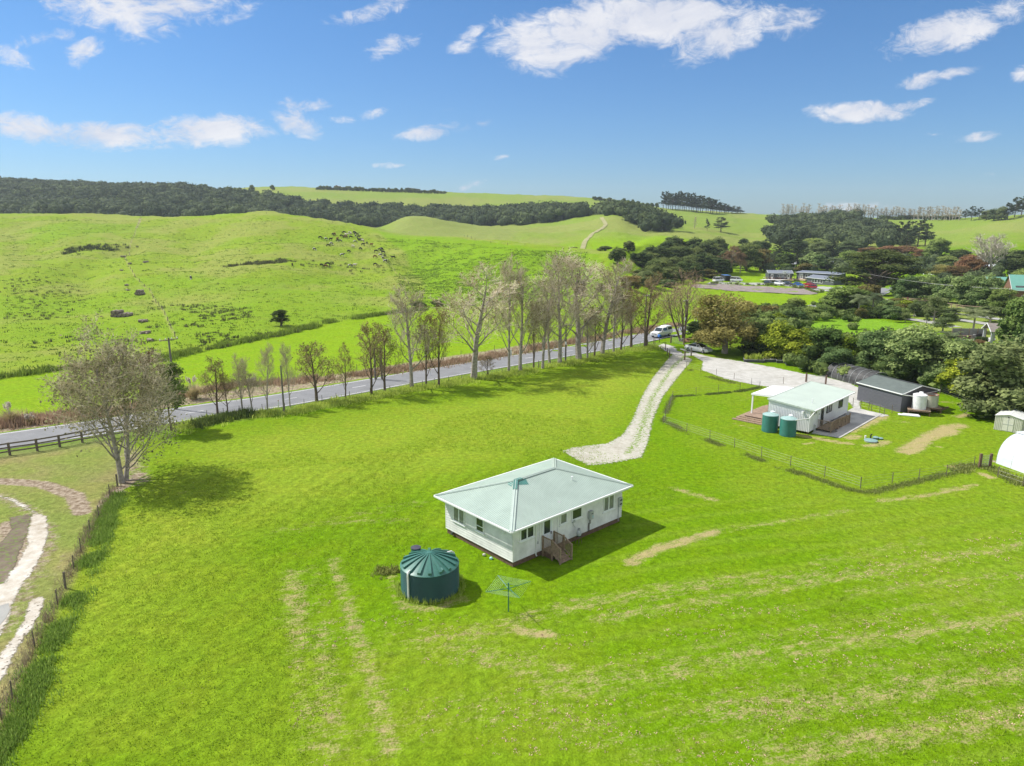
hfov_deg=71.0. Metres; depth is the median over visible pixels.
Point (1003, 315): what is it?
olive tree
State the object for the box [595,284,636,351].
roadside tree
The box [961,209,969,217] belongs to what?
pine tree
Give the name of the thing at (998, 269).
village shrubs
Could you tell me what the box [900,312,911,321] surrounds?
olive tree
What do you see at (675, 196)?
pine tree
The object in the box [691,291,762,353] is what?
willow tree
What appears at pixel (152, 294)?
hill fence
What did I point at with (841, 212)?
hill plantation
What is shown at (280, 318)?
tree
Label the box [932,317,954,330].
olive tree
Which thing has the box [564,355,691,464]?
driveway
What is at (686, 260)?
native tree
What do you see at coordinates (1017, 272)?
tree
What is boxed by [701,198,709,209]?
pine tree
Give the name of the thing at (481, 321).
roadside tree
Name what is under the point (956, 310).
olive tree
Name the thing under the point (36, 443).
rail fence
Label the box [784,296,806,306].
shrub
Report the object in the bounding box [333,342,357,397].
roadside tree
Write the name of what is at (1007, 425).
door
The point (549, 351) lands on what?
roadside tree
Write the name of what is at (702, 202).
pine tree
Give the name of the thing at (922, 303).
olive tree
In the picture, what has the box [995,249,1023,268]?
tree
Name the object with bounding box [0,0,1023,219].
sky
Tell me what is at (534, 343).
roadside tree
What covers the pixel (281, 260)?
rush tufts
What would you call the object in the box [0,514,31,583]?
wet mud
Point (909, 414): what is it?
board stack
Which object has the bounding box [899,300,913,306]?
shrub
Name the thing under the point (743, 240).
bush
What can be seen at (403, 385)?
roadside fence
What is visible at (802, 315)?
shrub
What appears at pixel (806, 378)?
field gate
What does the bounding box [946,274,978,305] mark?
tree
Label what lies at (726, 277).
storage shed
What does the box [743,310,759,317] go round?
shrub
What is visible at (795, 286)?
bank plants
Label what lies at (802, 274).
school classroom
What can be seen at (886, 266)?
tree
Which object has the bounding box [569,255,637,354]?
roadside tree
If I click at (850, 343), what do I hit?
tree
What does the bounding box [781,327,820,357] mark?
tree
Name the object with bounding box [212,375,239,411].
roadside tree
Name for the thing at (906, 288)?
tree
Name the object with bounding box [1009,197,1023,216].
pine tree
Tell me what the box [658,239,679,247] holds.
native tree
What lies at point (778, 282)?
parked car
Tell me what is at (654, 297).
roadside tree
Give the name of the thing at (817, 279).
school classroom
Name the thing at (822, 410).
door
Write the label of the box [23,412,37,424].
pampas grass
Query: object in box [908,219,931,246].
pine tree
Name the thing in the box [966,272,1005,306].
tree
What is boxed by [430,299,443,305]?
bush
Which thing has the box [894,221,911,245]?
pine tree
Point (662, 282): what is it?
bush
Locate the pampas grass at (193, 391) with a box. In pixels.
[180,375,205,399]
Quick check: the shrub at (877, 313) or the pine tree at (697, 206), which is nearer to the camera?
the shrub at (877, 313)
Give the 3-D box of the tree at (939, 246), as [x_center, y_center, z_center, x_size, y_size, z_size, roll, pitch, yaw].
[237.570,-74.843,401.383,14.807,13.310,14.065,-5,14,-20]
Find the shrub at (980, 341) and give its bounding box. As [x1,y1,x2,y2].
[973,339,987,344]
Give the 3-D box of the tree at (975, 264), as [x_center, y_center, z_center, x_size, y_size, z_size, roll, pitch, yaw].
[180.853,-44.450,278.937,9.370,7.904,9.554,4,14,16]
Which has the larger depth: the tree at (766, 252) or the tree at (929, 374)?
the tree at (766, 252)
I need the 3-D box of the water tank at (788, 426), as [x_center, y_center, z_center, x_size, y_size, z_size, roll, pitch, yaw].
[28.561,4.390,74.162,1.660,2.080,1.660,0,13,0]
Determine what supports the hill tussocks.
on the ground at (730, 534)
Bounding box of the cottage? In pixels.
[732,381,855,433]
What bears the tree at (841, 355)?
on the ground at (730, 534)
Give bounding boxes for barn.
[986,277,1006,288]
[1002,274,1023,296]
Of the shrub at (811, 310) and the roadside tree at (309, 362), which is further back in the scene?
the shrub at (811, 310)
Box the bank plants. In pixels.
[710,281,823,292]
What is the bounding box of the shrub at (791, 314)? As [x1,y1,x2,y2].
[782,310,798,318]
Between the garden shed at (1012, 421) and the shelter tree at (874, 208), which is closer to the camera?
the garden shed at (1012, 421)
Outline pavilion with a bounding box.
[981,323,1002,342]
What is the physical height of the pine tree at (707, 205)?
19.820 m
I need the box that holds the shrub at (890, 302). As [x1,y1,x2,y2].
[879,300,893,304]
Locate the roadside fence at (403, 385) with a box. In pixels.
[146,339,655,434]
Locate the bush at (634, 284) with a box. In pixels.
[620,275,642,289]
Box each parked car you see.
[684,342,712,353]
[764,280,773,283]
[774,281,784,284]
[783,281,792,285]
[793,282,803,285]
[804,284,817,288]
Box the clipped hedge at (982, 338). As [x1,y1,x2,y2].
[974,336,988,341]
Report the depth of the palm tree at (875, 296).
170.76 m
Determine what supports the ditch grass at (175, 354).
on the ground at (730, 534)
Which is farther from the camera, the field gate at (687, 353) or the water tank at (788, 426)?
the field gate at (687, 353)
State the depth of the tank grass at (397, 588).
42.55 m
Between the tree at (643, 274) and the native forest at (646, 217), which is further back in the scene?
the native forest at (646, 217)
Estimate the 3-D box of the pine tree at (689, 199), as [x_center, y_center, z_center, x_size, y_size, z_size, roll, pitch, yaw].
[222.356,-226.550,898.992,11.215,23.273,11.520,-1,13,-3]
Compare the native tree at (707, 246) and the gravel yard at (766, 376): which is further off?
the native tree at (707, 246)
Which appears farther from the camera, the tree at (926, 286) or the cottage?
the tree at (926, 286)
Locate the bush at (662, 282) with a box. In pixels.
[659,279,676,286]
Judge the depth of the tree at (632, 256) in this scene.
296.77 m
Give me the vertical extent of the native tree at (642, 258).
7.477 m
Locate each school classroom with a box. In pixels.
[765,270,793,280]
[792,270,845,280]
[805,274,844,284]
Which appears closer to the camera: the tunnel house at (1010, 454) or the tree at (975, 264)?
the tunnel house at (1010, 454)
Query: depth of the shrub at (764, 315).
146.86 m
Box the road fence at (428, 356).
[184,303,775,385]
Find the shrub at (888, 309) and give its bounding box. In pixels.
[881,305,902,318]
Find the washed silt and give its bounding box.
[0,597,43,679]
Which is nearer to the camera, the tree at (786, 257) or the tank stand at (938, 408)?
the tank stand at (938, 408)
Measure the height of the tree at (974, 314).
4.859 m
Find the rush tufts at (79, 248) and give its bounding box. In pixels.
[61,242,138,254]
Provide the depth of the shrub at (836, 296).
173.43 m
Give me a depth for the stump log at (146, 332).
152.86 m
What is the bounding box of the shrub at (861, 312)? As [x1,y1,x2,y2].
[853,307,868,318]
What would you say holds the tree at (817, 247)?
on the ground at (730, 534)
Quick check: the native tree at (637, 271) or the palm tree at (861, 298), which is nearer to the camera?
the palm tree at (861, 298)
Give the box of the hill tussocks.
[0,217,588,367]
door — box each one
[542,519,552,546]
[816,409,820,427]
[820,408,824,425]
[1002,418,1013,431]
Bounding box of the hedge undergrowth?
[740,326,954,392]
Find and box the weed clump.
[370,563,399,579]
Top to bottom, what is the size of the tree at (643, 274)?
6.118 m
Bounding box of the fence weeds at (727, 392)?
[672,386,762,397]
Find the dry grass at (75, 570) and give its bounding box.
[0,482,121,733]
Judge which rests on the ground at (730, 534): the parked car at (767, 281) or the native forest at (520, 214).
the native forest at (520, 214)
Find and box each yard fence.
[663,415,861,488]
[686,363,783,384]
[853,398,892,412]
[861,456,975,485]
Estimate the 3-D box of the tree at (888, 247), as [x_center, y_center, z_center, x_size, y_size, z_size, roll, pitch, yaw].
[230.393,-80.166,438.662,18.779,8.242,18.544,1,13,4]
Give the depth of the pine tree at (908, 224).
519.99 m
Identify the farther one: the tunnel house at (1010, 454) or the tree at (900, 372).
the tree at (900, 372)
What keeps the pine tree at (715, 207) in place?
on the ground at (730, 534)
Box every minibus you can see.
[712,277,723,281]
[730,276,742,281]
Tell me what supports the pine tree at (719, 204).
on the ground at (730, 534)
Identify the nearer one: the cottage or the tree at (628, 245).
the cottage
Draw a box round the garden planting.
[702,299,960,329]
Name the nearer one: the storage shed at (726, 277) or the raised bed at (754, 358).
the raised bed at (754, 358)
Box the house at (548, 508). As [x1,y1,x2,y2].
[434,458,632,566]
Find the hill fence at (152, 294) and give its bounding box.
[124,233,174,336]
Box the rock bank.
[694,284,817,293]
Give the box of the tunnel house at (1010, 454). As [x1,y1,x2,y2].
[996,431,1023,472]
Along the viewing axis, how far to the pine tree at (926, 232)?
511.06 m
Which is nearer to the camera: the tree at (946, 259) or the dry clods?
the dry clods
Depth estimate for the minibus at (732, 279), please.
304.87 m
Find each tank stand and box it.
[907,406,930,416]
[927,405,941,413]
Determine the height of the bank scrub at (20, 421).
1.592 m
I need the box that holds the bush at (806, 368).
[798,362,815,370]
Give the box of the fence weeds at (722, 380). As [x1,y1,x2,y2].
[684,369,761,388]
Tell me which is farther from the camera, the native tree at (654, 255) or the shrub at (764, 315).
the native tree at (654, 255)
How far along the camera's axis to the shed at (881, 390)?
84.88 m
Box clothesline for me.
[486,575,530,611]
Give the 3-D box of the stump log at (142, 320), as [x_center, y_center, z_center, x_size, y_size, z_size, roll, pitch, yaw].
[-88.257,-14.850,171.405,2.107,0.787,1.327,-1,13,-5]
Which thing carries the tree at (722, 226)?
on the ground at (730, 534)
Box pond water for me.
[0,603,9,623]
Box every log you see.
[115,309,123,313]
[138,319,147,321]
[139,330,150,334]
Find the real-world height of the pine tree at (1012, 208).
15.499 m
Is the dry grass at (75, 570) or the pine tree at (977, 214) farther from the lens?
the pine tree at (977, 214)
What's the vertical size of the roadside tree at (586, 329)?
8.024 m
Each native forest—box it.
[0,176,393,227]
[354,200,593,225]
[591,199,685,231]
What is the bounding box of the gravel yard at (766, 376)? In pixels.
[659,344,887,416]
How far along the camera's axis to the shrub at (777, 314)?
149.15 m
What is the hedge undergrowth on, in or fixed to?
on the ground at (730, 534)
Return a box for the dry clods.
[285,532,1023,765]
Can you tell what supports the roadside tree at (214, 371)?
on the ground at (730, 534)
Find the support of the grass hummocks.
on the ground at (730, 534)
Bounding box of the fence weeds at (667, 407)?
[660,396,675,421]
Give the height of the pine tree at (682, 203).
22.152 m
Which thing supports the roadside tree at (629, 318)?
on the ground at (730, 534)
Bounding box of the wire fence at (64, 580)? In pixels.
[0,474,117,719]
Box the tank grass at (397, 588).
[393,573,465,605]
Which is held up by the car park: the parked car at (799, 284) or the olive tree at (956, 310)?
the parked car at (799, 284)
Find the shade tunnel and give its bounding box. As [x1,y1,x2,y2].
[826,362,888,385]
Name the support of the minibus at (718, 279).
on the car park
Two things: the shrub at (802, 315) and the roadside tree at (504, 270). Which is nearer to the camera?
the roadside tree at (504, 270)
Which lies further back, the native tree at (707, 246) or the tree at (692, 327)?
the native tree at (707, 246)
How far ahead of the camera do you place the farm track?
519.25 m
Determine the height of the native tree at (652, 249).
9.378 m
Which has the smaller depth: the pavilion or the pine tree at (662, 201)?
the pavilion
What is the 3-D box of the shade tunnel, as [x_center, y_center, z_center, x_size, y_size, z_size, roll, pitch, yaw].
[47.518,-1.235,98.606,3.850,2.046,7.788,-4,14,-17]
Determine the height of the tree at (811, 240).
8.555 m
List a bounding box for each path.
[907,318,960,326]
[915,315,986,324]
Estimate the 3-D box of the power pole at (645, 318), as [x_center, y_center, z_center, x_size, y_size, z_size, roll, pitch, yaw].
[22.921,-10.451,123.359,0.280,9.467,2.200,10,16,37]
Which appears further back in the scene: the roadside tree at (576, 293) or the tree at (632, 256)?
the tree at (632, 256)
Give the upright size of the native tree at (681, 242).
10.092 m
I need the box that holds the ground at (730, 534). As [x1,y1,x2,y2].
[0,186,1023,765]
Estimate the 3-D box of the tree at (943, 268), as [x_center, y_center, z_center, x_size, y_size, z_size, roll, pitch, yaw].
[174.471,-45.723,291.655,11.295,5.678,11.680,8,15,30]
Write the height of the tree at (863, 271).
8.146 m
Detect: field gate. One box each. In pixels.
[670,336,684,344]
[684,348,691,359]
[805,373,826,383]
[978,453,992,466]
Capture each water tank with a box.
[400,545,458,602]
[761,411,778,432]
[779,414,797,436]
[912,392,927,409]
[926,392,938,407]
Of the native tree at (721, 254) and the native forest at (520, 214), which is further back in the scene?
the native forest at (520, 214)
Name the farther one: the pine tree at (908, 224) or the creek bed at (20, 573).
the pine tree at (908, 224)
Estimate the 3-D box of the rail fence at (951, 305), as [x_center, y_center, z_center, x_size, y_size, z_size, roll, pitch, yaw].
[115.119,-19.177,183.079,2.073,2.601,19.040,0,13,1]
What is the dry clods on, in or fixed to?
on the ground at (730, 534)
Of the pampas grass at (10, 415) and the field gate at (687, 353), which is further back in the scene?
the field gate at (687, 353)
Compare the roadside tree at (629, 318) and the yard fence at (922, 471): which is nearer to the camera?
the yard fence at (922, 471)
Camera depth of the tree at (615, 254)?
263.41 m
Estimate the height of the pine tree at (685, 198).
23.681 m
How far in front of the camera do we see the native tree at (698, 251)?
346.45 m
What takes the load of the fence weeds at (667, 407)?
on the ground at (730, 534)
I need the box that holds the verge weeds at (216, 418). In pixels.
[188,406,258,428]
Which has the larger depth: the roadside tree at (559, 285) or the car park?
the car park
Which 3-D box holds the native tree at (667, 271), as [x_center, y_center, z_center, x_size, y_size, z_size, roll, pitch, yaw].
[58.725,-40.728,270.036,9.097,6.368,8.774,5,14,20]
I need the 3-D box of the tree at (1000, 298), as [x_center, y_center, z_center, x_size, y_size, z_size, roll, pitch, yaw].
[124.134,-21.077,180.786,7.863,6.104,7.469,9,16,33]
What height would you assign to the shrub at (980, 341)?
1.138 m
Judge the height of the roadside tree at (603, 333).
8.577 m
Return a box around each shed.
[720,274,731,280]
[856,374,939,412]
[994,410,1023,432]
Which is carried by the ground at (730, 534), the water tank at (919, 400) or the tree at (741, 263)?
the tree at (741, 263)
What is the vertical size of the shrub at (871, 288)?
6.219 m
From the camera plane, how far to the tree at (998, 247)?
276.05 m
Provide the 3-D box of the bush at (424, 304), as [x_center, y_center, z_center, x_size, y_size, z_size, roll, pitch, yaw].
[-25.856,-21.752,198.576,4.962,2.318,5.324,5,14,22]
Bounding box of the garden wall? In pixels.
[952,328,986,338]
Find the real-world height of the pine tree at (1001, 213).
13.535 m
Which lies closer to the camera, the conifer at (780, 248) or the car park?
the car park
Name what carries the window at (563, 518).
in the house at (548, 508)
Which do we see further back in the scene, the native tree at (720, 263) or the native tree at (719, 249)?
the native tree at (719, 249)
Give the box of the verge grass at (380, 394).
[157,343,660,434]
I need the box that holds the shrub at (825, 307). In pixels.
[816,304,836,316]
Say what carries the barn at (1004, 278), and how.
on the ground at (730, 534)
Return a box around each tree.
[35,308,192,483]
[138,347,162,431]
[153,361,190,430]
[197,355,235,413]
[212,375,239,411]
[224,352,249,408]
[238,361,262,408]
[254,341,276,410]
[268,309,289,325]
[277,342,304,407]
[292,340,340,400]
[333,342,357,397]
[351,320,390,393]
[365,323,404,390]
[382,280,460,386]
[413,309,440,383]
[420,305,451,384]
[423,261,525,379]
[478,356,495,373]
[484,251,528,370]
[500,261,548,369]
[523,305,549,367]
[525,278,564,368]
[527,246,629,359]
[528,249,600,363]
[530,293,570,363]
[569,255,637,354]
[571,313,601,357]
[585,307,612,355]
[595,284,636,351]
[608,247,626,263]
[609,290,641,348]
[622,241,635,251]
[623,271,670,345]
[623,286,652,346]
[630,252,635,260]
[631,268,650,275]
[632,250,652,267]
[635,270,659,286]
[643,245,661,257]
[644,251,659,265]
[644,257,661,267]
[645,263,664,279]
[652,269,713,341]
[654,245,672,257]
[655,258,672,268]
[658,191,667,207]
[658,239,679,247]
[661,266,679,279]
[662,235,684,246]
[664,245,682,258]
[666,193,674,208]
[667,193,676,209]
[669,256,682,266]
[672,265,684,281]
[673,193,678,209]
[673,245,694,258]
[675,260,691,281]
[677,257,692,263]
[678,193,684,209]
[678,193,687,209]
[682,192,688,208]
[684,254,703,267]
[685,236,702,247]
[686,193,693,207]
[686,321,701,335]
[689,263,705,282]
[690,192,697,210]
[690,246,704,255]
[691,196,702,211]
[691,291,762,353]
[695,196,703,212]
[696,252,715,268]
[697,239,717,255]
[698,195,705,212]
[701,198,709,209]
[704,197,711,208]
[709,257,731,272]
[710,199,717,213]
[713,199,720,212]
[713,217,729,231]
[713,236,728,251]
[713,243,724,255]
[716,250,731,259]
[717,245,741,267]
[717,266,732,272]
[730,252,747,272]
[732,241,763,270]
[735,320,782,355]
[753,320,796,358]
[754,249,772,270]
[755,240,771,249]
[775,251,795,267]
[779,263,790,268]
[781,239,809,250]
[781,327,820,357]
[793,263,812,270]
[798,251,826,267]
[801,324,844,360]
[803,238,823,245]
[808,239,838,258]
[817,346,855,364]
[824,249,928,293]
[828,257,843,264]
[833,250,860,264]
[835,240,862,251]
[835,334,861,355]
[849,294,870,308]
[854,265,871,277]
[854,326,896,369]
[857,246,876,256]
[863,292,884,306]
[870,205,877,218]
[877,245,901,251]
[879,353,907,378]
[880,320,952,382]
[889,279,905,296]
[893,245,918,253]
[893,273,922,300]
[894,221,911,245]
[896,259,925,268]
[899,229,916,245]
[900,221,918,245]
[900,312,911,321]
[907,302,922,316]
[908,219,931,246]
[913,249,928,257]
[914,272,940,299]
[916,207,922,219]
[916,301,929,310]
[918,366,944,386]
[919,223,937,245]
[922,237,952,256]
[922,295,948,320]
[923,313,930,323]
[925,264,949,274]
[930,274,959,302]
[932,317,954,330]
[934,334,978,372]
[934,358,969,393]
[935,255,957,264]
[938,331,965,339]
[944,307,963,315]
[945,265,970,276]
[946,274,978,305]
[947,249,973,258]
[950,335,1023,417]
[954,254,981,273]
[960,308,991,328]
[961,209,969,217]
[966,206,977,219]
[966,258,990,271]
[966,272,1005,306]
[967,232,1015,268]
[974,207,984,219]
[978,305,1003,322]
[979,209,988,219]
[987,208,998,220]
[987,287,1018,306]
[991,294,1023,346]
[995,206,1007,219]
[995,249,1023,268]
[996,307,1009,318]
[1004,202,1015,216]
[1006,257,1023,274]
[1006,268,1023,276]
[1008,321,1023,349]
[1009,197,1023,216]
[1014,196,1023,214]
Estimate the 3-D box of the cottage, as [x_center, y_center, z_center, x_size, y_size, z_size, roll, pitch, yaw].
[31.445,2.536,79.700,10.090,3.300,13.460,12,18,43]
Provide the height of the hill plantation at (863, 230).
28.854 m
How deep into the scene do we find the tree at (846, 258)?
366.42 m
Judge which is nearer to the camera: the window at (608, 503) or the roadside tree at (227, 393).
the window at (608, 503)
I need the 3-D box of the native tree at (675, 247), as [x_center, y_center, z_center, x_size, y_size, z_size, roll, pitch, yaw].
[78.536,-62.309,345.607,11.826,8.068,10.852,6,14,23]
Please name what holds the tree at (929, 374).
on the ground at (730, 534)
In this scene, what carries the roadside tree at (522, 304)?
on the ground at (730, 534)
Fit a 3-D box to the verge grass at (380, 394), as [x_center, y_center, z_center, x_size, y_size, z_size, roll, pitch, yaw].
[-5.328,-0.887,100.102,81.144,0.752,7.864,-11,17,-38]
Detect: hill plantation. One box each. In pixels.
[761,212,915,247]
[820,208,864,216]
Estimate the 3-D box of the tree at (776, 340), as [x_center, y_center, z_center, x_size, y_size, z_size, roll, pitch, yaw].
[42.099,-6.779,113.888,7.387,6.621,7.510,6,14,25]
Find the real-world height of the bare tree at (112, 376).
14.981 m
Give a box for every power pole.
[159,337,177,409]
[280,366,284,413]
[373,348,382,379]
[563,324,569,360]
[643,294,649,345]
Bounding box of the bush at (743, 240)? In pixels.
[738,238,748,245]
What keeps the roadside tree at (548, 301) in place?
on the ground at (730, 534)
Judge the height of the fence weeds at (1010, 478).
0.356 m
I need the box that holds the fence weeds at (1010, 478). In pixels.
[948,462,1023,486]
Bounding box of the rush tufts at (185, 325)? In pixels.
[0,272,300,351]
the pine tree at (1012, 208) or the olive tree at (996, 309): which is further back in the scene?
the pine tree at (1012, 208)
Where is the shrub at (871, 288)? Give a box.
[858,283,882,299]
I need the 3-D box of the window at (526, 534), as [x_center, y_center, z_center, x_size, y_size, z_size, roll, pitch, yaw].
[0.975,9.702,46.484,1.400,0.980,0.150,-11,17,-41]
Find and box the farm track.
[573,217,607,248]
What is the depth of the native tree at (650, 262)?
286.47 m
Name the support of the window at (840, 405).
in the cottage
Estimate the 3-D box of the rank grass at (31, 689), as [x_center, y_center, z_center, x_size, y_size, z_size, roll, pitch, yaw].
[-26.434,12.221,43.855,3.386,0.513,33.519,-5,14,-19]
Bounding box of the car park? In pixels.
[707,281,832,290]
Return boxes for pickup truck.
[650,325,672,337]
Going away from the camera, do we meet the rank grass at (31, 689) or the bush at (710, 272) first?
the rank grass at (31, 689)
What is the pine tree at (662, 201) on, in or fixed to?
on the ground at (730, 534)
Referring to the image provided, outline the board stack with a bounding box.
[898,413,919,416]
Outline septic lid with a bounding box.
[864,438,877,442]
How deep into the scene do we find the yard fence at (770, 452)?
67.21 m
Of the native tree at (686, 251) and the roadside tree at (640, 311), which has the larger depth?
the native tree at (686, 251)
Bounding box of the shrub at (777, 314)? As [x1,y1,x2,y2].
[771,312,787,318]
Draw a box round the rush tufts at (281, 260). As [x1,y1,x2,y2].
[223,258,388,273]
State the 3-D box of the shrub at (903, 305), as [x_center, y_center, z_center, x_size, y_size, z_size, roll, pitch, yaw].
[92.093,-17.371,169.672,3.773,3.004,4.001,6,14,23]
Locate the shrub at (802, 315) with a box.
[798,311,808,319]
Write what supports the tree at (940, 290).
on the ground at (730, 534)
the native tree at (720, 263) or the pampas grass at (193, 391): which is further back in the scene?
the native tree at (720, 263)
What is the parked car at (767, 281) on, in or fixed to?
on the car park
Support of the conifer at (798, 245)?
on the ground at (730, 534)
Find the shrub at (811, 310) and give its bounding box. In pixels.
[801,305,820,315]
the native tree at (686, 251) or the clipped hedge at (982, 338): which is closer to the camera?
the clipped hedge at (982, 338)
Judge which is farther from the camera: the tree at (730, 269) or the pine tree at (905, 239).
the pine tree at (905, 239)
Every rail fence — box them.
[0,423,139,454]
[948,303,979,307]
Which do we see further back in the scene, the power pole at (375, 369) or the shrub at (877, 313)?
the shrub at (877, 313)
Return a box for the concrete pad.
[812,407,881,437]
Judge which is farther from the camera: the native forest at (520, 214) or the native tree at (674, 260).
the native forest at (520, 214)
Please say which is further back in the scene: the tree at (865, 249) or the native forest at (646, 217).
the native forest at (646, 217)
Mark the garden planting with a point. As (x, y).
(848, 315)
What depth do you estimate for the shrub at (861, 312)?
161.41 m
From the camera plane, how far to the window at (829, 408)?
77.51 m
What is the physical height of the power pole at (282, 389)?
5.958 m
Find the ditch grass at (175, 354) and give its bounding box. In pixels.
[0,306,428,378]
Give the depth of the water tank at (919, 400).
81.63 m
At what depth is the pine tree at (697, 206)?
892.71 m
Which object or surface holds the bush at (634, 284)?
on the ground at (730, 534)
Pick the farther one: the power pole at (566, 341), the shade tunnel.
the power pole at (566, 341)
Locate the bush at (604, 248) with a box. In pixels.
[596,246,612,250]
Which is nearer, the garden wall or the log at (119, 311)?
the garden wall
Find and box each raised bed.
[743,353,763,362]
[758,356,772,361]
[776,357,784,362]
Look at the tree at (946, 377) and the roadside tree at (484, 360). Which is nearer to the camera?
the tree at (946, 377)
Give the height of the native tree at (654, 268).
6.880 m
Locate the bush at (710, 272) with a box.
[704,268,720,276]
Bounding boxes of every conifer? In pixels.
[768,237,786,263]
[788,236,806,267]
[828,239,840,256]
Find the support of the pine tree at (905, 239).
on the ground at (730, 534)
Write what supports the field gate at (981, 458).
on the ground at (730, 534)
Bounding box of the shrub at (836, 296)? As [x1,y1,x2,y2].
[816,284,872,310]
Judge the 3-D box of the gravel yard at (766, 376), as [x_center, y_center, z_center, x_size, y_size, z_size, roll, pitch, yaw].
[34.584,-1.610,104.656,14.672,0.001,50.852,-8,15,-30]
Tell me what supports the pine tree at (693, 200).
on the ground at (730, 534)
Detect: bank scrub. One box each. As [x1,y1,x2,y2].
[0,404,113,429]
[100,322,681,416]
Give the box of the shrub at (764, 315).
[758,313,775,320]
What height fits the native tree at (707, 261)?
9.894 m
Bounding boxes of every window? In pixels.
[452,507,465,526]
[475,518,484,534]
[519,526,535,542]
[559,513,568,525]
[570,507,582,521]
[602,495,614,513]
[826,404,831,412]
[838,399,842,407]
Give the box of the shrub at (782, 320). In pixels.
[773,318,789,324]
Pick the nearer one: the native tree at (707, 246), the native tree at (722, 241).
the native tree at (707, 246)
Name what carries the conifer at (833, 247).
on the ground at (730, 534)
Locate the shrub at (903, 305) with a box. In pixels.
[894,303,907,307]
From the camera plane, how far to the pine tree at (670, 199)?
920.90 m
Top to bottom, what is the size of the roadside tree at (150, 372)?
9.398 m
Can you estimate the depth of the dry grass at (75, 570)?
40.79 m
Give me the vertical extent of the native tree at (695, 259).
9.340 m
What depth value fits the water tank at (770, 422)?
75.03 m
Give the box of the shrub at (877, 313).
[869,305,883,318]
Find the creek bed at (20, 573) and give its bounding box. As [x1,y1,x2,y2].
[0,496,47,634]
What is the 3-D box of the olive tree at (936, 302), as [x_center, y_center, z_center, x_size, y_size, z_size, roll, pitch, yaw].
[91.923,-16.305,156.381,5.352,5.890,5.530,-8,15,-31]
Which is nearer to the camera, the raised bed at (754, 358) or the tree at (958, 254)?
the raised bed at (754, 358)
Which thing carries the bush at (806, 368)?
on the ground at (730, 534)
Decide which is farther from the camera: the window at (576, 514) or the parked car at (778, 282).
the parked car at (778, 282)
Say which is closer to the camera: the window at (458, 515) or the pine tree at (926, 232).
the window at (458, 515)
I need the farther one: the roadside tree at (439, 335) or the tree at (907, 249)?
the tree at (907, 249)
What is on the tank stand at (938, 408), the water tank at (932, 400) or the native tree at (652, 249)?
the water tank at (932, 400)
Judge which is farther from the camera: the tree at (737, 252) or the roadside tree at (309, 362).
the tree at (737, 252)
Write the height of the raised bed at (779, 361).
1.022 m
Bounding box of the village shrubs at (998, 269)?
[744,248,1009,278]
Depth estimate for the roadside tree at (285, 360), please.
84.01 m
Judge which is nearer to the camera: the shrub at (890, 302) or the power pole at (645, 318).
the power pole at (645, 318)
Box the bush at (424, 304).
[409,301,426,306]
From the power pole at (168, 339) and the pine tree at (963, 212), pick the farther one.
the pine tree at (963, 212)
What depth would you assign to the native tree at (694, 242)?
367.02 m
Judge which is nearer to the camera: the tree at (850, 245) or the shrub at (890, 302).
the shrub at (890, 302)
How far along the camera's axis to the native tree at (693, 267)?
282.69 m
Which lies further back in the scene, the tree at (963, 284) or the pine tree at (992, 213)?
the pine tree at (992, 213)
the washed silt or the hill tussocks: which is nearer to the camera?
the washed silt
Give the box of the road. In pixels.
[0,287,888,449]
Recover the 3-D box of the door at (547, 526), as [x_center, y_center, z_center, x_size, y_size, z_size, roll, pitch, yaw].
[2.356,9.948,47.817,0.980,2.100,0.130,-11,17,-41]
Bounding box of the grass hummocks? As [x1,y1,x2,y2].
[0,215,588,371]
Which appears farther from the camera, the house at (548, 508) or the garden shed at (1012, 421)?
the garden shed at (1012, 421)
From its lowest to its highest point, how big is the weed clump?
0.416 m
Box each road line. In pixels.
[4,336,626,433]
[74,291,889,437]
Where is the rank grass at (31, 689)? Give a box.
[0,489,135,765]
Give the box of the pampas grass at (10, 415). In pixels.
[0,401,25,422]
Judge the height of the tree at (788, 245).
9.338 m
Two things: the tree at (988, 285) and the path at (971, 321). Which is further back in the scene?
the tree at (988, 285)
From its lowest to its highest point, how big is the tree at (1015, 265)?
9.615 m
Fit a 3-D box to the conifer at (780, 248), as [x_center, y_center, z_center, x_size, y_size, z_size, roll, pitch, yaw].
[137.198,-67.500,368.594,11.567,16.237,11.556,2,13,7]
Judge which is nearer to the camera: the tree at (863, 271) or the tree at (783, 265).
the tree at (863, 271)
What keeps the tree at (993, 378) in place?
on the ground at (730, 534)
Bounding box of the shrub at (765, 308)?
[761,304,779,311]
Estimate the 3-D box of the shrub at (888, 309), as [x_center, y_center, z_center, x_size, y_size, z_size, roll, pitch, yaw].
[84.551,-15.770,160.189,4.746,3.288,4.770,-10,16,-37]

